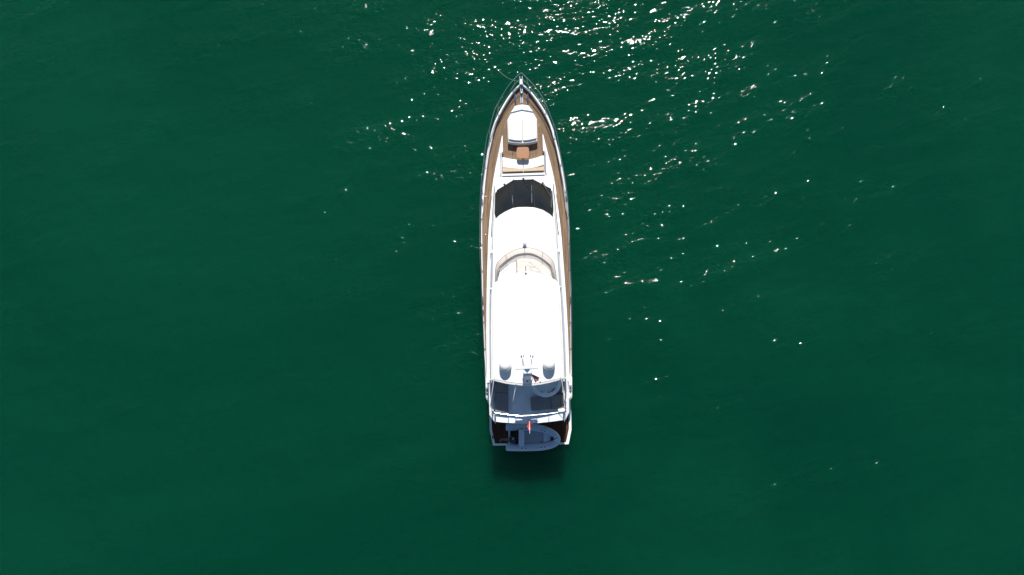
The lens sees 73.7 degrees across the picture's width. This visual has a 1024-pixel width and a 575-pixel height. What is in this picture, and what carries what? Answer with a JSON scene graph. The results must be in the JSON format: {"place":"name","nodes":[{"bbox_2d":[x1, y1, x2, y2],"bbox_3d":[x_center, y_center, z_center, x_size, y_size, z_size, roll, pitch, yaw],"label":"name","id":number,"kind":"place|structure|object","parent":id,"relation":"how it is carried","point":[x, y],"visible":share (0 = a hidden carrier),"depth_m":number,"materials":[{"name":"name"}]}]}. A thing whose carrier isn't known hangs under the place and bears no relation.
{"place":"outdoors","nodes":[
{"label":"outdoors","id":0,"kind":"place"},
{"bbox_2d":[0,0,1023,574],"bbox_3d":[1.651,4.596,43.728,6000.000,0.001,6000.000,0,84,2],"label":"sea water","id":1,"kind":"structure","parent":0,"point":[240,294],"depth_m":44.27,"materials":[{"name":"green liquid"}]},
{"bbox_2d":[479,72,571,445],"bbox_3d":[0.787,-1.767,40.998,5.558,8.220,22.836,-1,84,2],"label":"motor yacht","id":2,"kind":"object","parent":1,"relation":"on","point":[527,323],"visible":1,"depth_m":39.94,"materials":[{"name":"white plastic"}]},
{"bbox_2d":[495,381,507,412],"bbox_3d":[-0.588,6.074,39.260,0.777,0.320,2.289,-1,84,2],"label":"sunbed","id":3,"kind":"object","parent":2,"relation":"on","point":[501,397],"visible":0.62,"depth_m":39.09,"materials":[{"name":"grey fabric"}]},
{"bbox_2d":[499,262,515,279],"bbox_3d":[-0.246,-0.850,39.683,1.024,0.320,1.192,-1,84,2],"label":"companion seat","id":4,"kind":"object","parent":2,"relation":"on","point":[507,270],"visible":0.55,"depth_m":39.54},
{"bbox_2d":[503,168,522,172],"bbox_3d":[0.057,-7.254,42.026,1.256,0.285,0.383,-1,84,2],"label":"back cushion","id":5,"kind":"object","parent":2,"relation":"on","point":[507,170],"visible":1,"depth_m":41.94,"materials":[{"name":"beige fabric"}]},
{"bbox_2d":[503,157,522,168],"bbox_3d":[0.048,-7.653,42.204,1.363,0.105,0.646,8,84,3],"label":"seat cushion","id":6,"kind":"object","parent":2,"relation":"on","point":[512,163],"visible":1,"depth_m":42.15,"materials":[{"name":"white fabric"}]},
{"bbox_2d":[508,118,521,140],"bbox_3d":[0.191,-9.763,42.231,0.855,0.115,1.481,-1,84,2],"label":"sun pad cushion","id":7,"kind":"object","parent":2,"relation":"on","point":[514,129],"visible":1,"depth_m":42.18,"materials":[{"name":"white fabric"}]},
{"bbox_2d":[517,147,528,158],"bbox_3d":[0.680,-8.226,42.208,0.778,0.700,0.734,-1,84,2],"label":"foredeck table","id":8,"kind":"object","parent":2,"relation":"on","point":[522,152],"visible":1,"depth_m":41.86,"materials":[{"name":"brown wood"}]},
{"bbox_2d":[527,419,530,430],"bbox_3d":[0.950,7.874,38.753,0.232,0.856,0.769,-1,84,2],"label":"stern flag","id":9,"kind":"object","parent":2,"relation":"on","point":[528,427],"visible":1,"depth_m":38.90,"materials":[{"name":"red fabric"}]},
{"bbox_2d":[522,117,536,140],"bbox_3d":[1.087,-9.786,42.200,0.855,0.115,1.482,-1,84,2],"label":"sun pad cushion","id":10,"kind":"object","parent":2,"relation":"on","point":[529,129],"visible":1,"depth_m":42.14,"materials":[{"name":"white fabric"}]},
{"bbox_2d":[499,423,560,450],"bbox_3d":[1.098,9.240,42.203,3.792,1.074,1.696,-1,84,2],"label":"inflatable tender","id":11,"kind":"object","parent":2,"relation":"on","point":[537,437],"visible":0.98,"depth_m":41.98,"materials":[{"name":"grey"}]},
{"bbox_2d":[516,259,550,277],"bbox_3d":[1.244,-1.039,39.522,2.029,0.469,1.289,-1,84,2],"label":"helm cover","id":12,"kind":"object","parent":2,"relation":"on","point":[532,265],"visible":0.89,"depth_m":39.38,"materials":[{"name":"beige fabric"}]},
{"bbox_2d":[523,156,543,168],"bbox_3d":[1.338,-7.697,42.160,1.385,0.105,0.647,-13,84,1],"label":"seat cushion","id":13,"kind":"object","parent":2,"relation":"on","point":[534,162],"visible":1,"depth_m":42.11,"materials":[{"name":"white fabric"}]},
{"bbox_2d":[524,166,543,172],"bbox_3d":[1.336,-7.287,41.981,1.256,0.285,0.383,-1,84,2],"label":"back cushion","id":14,"kind":"object","parent":2,"relation":"on","point":[539,169],"visible":1,"depth_m":41.88,"materials":[{"name":"beige fabric"}]},
{"bbox_2d":[532,374,539,381],"bbox_3d":[1.293,4.814,36.747,0.336,0.187,0.506,-25,84,-1],"label":"mast pennant","id":15,"kind":"object","parent":2,"relation":"hanging from","point":[536,378],"visible":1,"depth_m":36.76,"materials":[{"name":"red fabric"}]},
{"bbox_2d":[530,394,563,410],"bbox_3d":[2.013,6.584,39.093,1.889,0.350,0.810,-5,84,2],"label":"corner sofa","id":16,"kind":"object","parent":2,"relation":"on","point":[548,403],"visible":0.89,"depth_m":38.93,"materials":[{"name":"grey fabric"}]},
{"bbox_2d":[558,207,569,369],"bbox_3d":[3.141,-0.127,41.031,0.111,1.215,10.392,-4,84,2],"label":"saloon window","id":17,"kind":"structure","parent":2,"relation":"in","point":[558,207],"depth_m":40.77,"materials":[{"name":"glass"}]},
{"bbox_2d":[556,379,562,393],"bbox_3d":[2.562,5.527,39.254,0.817,0.210,1.181,-1,84,2],"label":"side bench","id":18,"kind":"object","parent":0,"point":[560,390],"visible":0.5,"depth_m":39.10,"materials":[{"name":"white"}]}
]}

